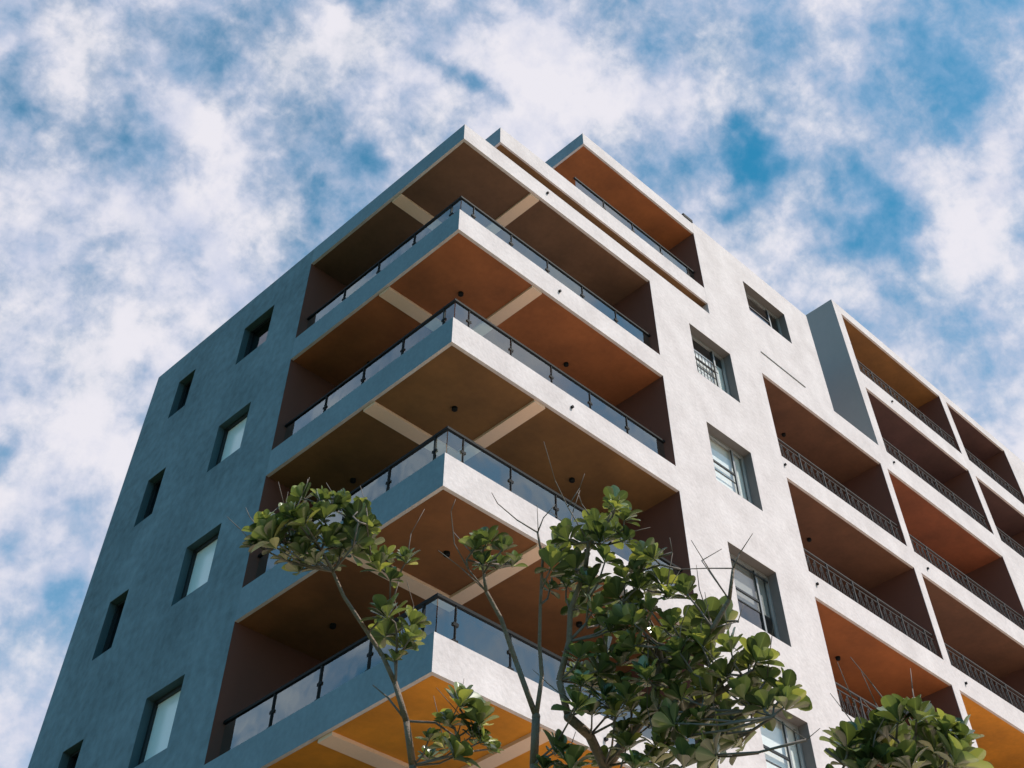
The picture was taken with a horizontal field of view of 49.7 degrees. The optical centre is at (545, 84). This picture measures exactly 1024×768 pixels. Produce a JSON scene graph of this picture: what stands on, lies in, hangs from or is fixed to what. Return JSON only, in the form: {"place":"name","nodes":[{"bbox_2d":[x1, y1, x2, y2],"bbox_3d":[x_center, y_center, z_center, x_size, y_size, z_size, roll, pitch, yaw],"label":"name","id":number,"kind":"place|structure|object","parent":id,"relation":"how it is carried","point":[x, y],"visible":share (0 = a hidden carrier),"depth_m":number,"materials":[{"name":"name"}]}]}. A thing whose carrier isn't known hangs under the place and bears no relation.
{"place":"outdoors","nodes":[
{"label":"outdoors","id":0,"kind":"place"},
{"bbox_2d":[0,0,1023,767],"label":"sky","id":1,"kind":"structure","parent":0,"point":[164,163],"materials":[{"name":"blue"}]},
{"label":"pavement","id":2,"kind":"structure","parent":0,"visible":0},
{"bbox_2d":[28,124,1023,767],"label":"apartment building","id":3,"kind":"structure","parent":2,"relation":"on","point":[466,320],"depth_m":24.35,"materials":[{"name":"paint"}]},
{"bbox_2d":[58,739,83,767],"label":"window","id":4,"kind":"structure","parent":3,"relation":"in","point":[69,757],"depth_m":21.61,"materials":[{"name":"black"}]},
{"bbox_2d":[92,589,128,659],"bbox_3d":[-9.181,11.594,23.595,0.739,1.291,0.256,-39,-63,23],"label":"window","id":5,"kind":"structure","parent":3,"relation":"in","point":[105,641],"depth_m":23.86,"materials":[{"name":"black"}]},
{"bbox_2d":[134,468,165,526],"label":"window","id":6,"kind":"structure","parent":3,"relation":"in","point":[153,486],"depth_m":26.45,"materials":[{"name":"black"}]},
{"bbox_2d":[128,674,184,767],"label":"window","id":7,"kind":"structure","parent":3,"relation":"in","point":[154,731],"depth_m":20.18,"materials":[{"name":"black"}]},
{"bbox_2d":[168,369,195,417],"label":"window","id":8,"kind":"structure","parent":3,"relation":"in","point":[184,385],"depth_m":29.00,"materials":[{"name":"black"}]},
{"bbox_2d":[171,524,220,605],"bbox_3d":[-6.975,9.797,22.415,1.220,1.291,0.256,-39,-63,23],"label":"window","id":9,"kind":"structure","parent":3,"relation":"in","point":[197,562],"depth_m":22.74,"materials":[{"name":"black"}]},
{"bbox_2d":[207,402,250,471],"bbox_3d":[-7.049,8.031,24.968,1.220,1.261,0.256,-39,-63,23],"label":"window","id":10,"kind":"structure","parent":3,"relation":"in","point":[229,436],"depth_m":25.33,"materials":[{"name":"black"}]},
{"bbox_2d":[235,306,273,364],"bbox_3d":[-7.122,6.293,27.478,1.220,1.195,0.256,-39,-63,23],"label":"window","id":11,"kind":"structure","parent":3,"relation":"in","point":[255,334],"depth_m":27.86,"materials":[{"name":"black"}]},
{"bbox_2d":[689,323,739,402],"bbox_3d":[4.176,7.187,28.156,0.346,1.607,1.684,-39,-63,23],"label":"window","id":12,"kind":"structure","parent":3,"relation":"in","point":[707,368],"depth_m":28.59,"materials":[{"name":"grey"}]},
{"bbox_2d":[707,422,762,510],"bbox_3d":[4.250,8.938,25.626,0.346,1.591,1.684,-39,-63,23],"label":"window","id":13,"kind":"structure","parent":3,"relation":"in","point":[727,466],"depth_m":26.07,"materials":[{"name":"grey glass"}]},
{"bbox_2d":[727,541,790,646],"bbox_3d":[4.324,10.713,23.061,0.346,1.651,1.684,-39,-63,23],"label":"window","id":14,"kind":"structure","parent":3,"relation":"in","point":[750,575],"depth_m":23.54,"materials":[{"name":"grey"}]},
{"bbox_2d":[743,282,791,342],"bbox_3d":[6.499,6.875,32.905,0.292,1.189,2.041,-39,-63,23],"label":"window","id":15,"kind":"structure","parent":3,"relation":"in","point":[770,310],"depth_m":33.40,"materials":[{"name":"grey"}]},
{"bbox_2d":[760,709,816,767],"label":"window","id":16,"kind":"structure","parent":3,"relation":"in","point":[785,757],"depth_m":21.04,"materials":[{"name":"grey glass"}]},
{"label":"ground","id":17,"kind":"structure","parent":0,"visible":0},
{"bbox_2d":[231,477,503,767],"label":"broadleaf tree","id":18,"kind":"object","parent":17,"relation":"on","point":[357,532],"visible":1,"depth_m":6.80,"materials":[{"name":"green plant"}]},
{"bbox_2d":[438,443,819,767],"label":"broadleaf tree","id":19,"kind":"object","parent":17,"relation":"on","point":[698,632],"visible":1,"depth_m":5.77,"materials":[{"name":"green plant"}]},
{"bbox_2d":[819,657,993,767],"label":"broadleaf tree","id":20,"kind":"object","parent":17,"relation":"on","point":[885,733],"visible":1,"depth_m":4.90,"materials":[{"name":"green plant"}]}
]}

